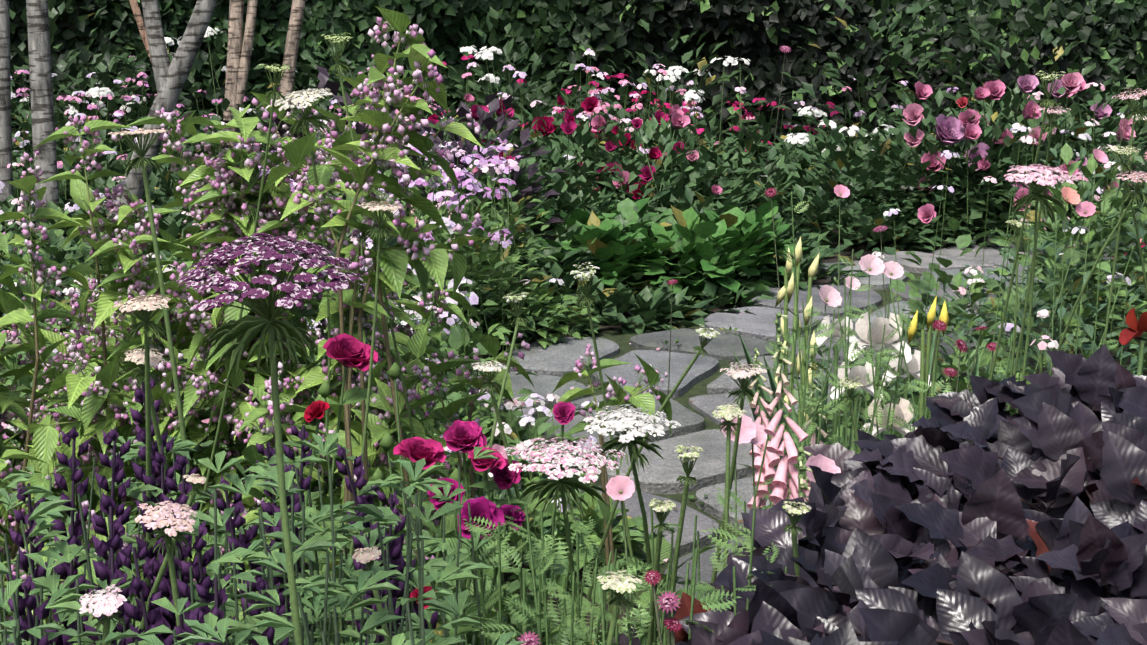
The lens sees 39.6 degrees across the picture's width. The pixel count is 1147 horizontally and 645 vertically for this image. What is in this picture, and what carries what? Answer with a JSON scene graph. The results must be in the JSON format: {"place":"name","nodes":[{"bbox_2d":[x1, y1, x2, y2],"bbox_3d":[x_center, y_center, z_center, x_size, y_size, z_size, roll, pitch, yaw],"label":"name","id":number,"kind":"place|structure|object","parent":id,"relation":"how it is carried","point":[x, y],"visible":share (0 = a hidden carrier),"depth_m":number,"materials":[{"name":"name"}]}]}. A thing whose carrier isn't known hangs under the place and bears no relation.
{"place":"outdoors","nodes":[
{"label":"outdoors","id":0,"kind":"place"},
{"bbox_2d":[234,141,518,344],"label":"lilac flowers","id":1,"kind":"object","parent":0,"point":[470,185],"visible":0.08,"depth_m":5.89,"materials":[{"name":"purple plant"}]},
{"bbox_2d":[0,166,1146,643],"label":"ground","id":2,"kind":"structure","parent":0,"point":[836,242],"depth_m":6.43,"materials":[{"name":"soil"}]},
{"bbox_2d":[0,0,305,265],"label":"tree trunks","id":3,"kind":"object","parent":2,"relation":"on","point":[170,78],"visible":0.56,"depth_m":7.32,"materials":[{"name":"white plant"}]},
{"bbox_2d":[0,382,525,644],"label":"leaves","id":4,"kind":"object","parent":2,"relation":"on","point":[308,589],"depth_m":1.35,"materials":[{"name":"green plant"}]},
{"bbox_2d":[6,374,438,644],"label":"lupine flowers","id":5,"kind":"object","parent":4,"relation":"attached to","point":[157,615],"visible":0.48,"depth_m":1.49,"materials":[{"name":"purple plant"}]},
{"bbox_2d":[0,6,671,644],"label":"leafy shrub","id":6,"kind":"object","parent":2,"relation":"on","point":[18,310],"depth_m":2.58,"materials":[{"name":"green plant"}]},
{"bbox_2d":[0,0,1146,644],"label":"foliage","id":7,"kind":"object","parent":2,"relation":"on","point":[616,300],"depth_m":7.26,"materials":[{"name":"green plant"}]},
{"bbox_2d":[0,48,1146,511],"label":"small white flowers","id":8,"kind":"object","parent":2,"relation":"on","point":[528,402],"visible":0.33,"depth_m":8.32,"materials":[{"name":"white plant"}]},
{"bbox_2d":[9,0,1146,174],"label":"hedge","id":9,"kind":"object","parent":2,"relation":"on","point":[759,34],"visible":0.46,"depth_m":10.74,"materials":[{"name":"green plant"}]},
{"bbox_2d":[406,175,817,586],"bbox_3d":[-0.029,-0.008,4.481,0.883,1.048,5.873,-2,13,-10],"label":"stem","id":10,"kind":"object","parent":2,"relation":"on","point":[800,450],"depth_m":2.18,"materials":[{"name":"green plant"}]},
{"bbox_2d":[85,26,1146,644],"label":"flower","id":11,"kind":"object","parent":2,"relation":"on","point":[621,488],"visible":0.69,"depth_m":3.08,"materials":[{"name":"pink plant"}]},
{"bbox_2d":[89,33,1144,644],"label":"plant stems","id":12,"kind":"object","parent":2,"relation":"on","point":[925,361],"visible":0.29,"depth_m":3.20,"materials":[{"name":"green plant"}]},
{"bbox_2d":[88,34,1146,644],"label":"flower stems","id":13,"kind":"object","parent":2,"relation":"on","point":[246,330],"visible":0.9,"depth_m":1.68,"materials":[{"name":"green plant"}]},
{"bbox_2d":[79,32,1146,616],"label":"umbel flowers","id":14,"kind":"object","parent":13,"relation":"attached to","point":[111,602],"visible":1,"depth_m":1.47,"materials":[{"name":"white plant"}]},
{"bbox_2d":[409,176,827,509],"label":"foxglove flowers","id":15,"kind":"object","parent":2,"relation":"on","point":[779,488],"visible":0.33,"depth_m":2.17,"materials":[{"name":"pink plant"}]},
{"bbox_2d":[190,76,1146,644],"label":"foliage","id":16,"kind":"object","parent":2,"relation":"on","point":[890,192],"depth_m":8.24,"materials":[{"name":"plant"}]},
{"bbox_2d":[204,59,1140,644],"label":"foliage","id":17,"kind":"object","parent":2,"relation":"on","point":[732,239],"depth_m":5.00,"materials":[{"name":"green plant"}]},
{"bbox_2d":[304,72,1146,608],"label":"roses","id":18,"kind":"object","parent":2,"relation":"on","point":[346,350],"visible":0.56,"depth_m":8.01,"materials":[{"name":"pink plant"}]},
{"bbox_2d":[527,245,1072,623],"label":"paving joints","id":19,"kind":"object","parent":2,"relation":"on","point":[619,338],"depth_m":5.46,"materials":[{"name":"grey concrete"}]},
{"bbox_2d":[733,318,1000,505],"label":"stems","id":20,"kind":"object","parent":2,"relation":"on","point":[764,395],"visible":0.02,"depth_m":3.24,"materials":[{"name":"green plant"}]},
{"bbox_2d":[613,344,1146,644],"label":"plant","id":21,"kind":"object","parent":2,"relation":"on","point":[881,520],"depth_m":1.61,"materials":[{"name":"purple plant"}]},
{"bbox_2d":[441,220,1144,601],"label":"path paving","id":22,"kind":"structure","parent":0,"point":[659,474],"depth_m":5.58,"materials":[{"name":"stone"}]},
{"bbox_2d":[482,240,1048,624],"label":"path litter leaves","id":23,"kind":"object","parent":22,"relation":"on","point":[730,329],"visible":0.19,"depth_m":5.96,"materials":[{"name":"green plant"}]}
]}

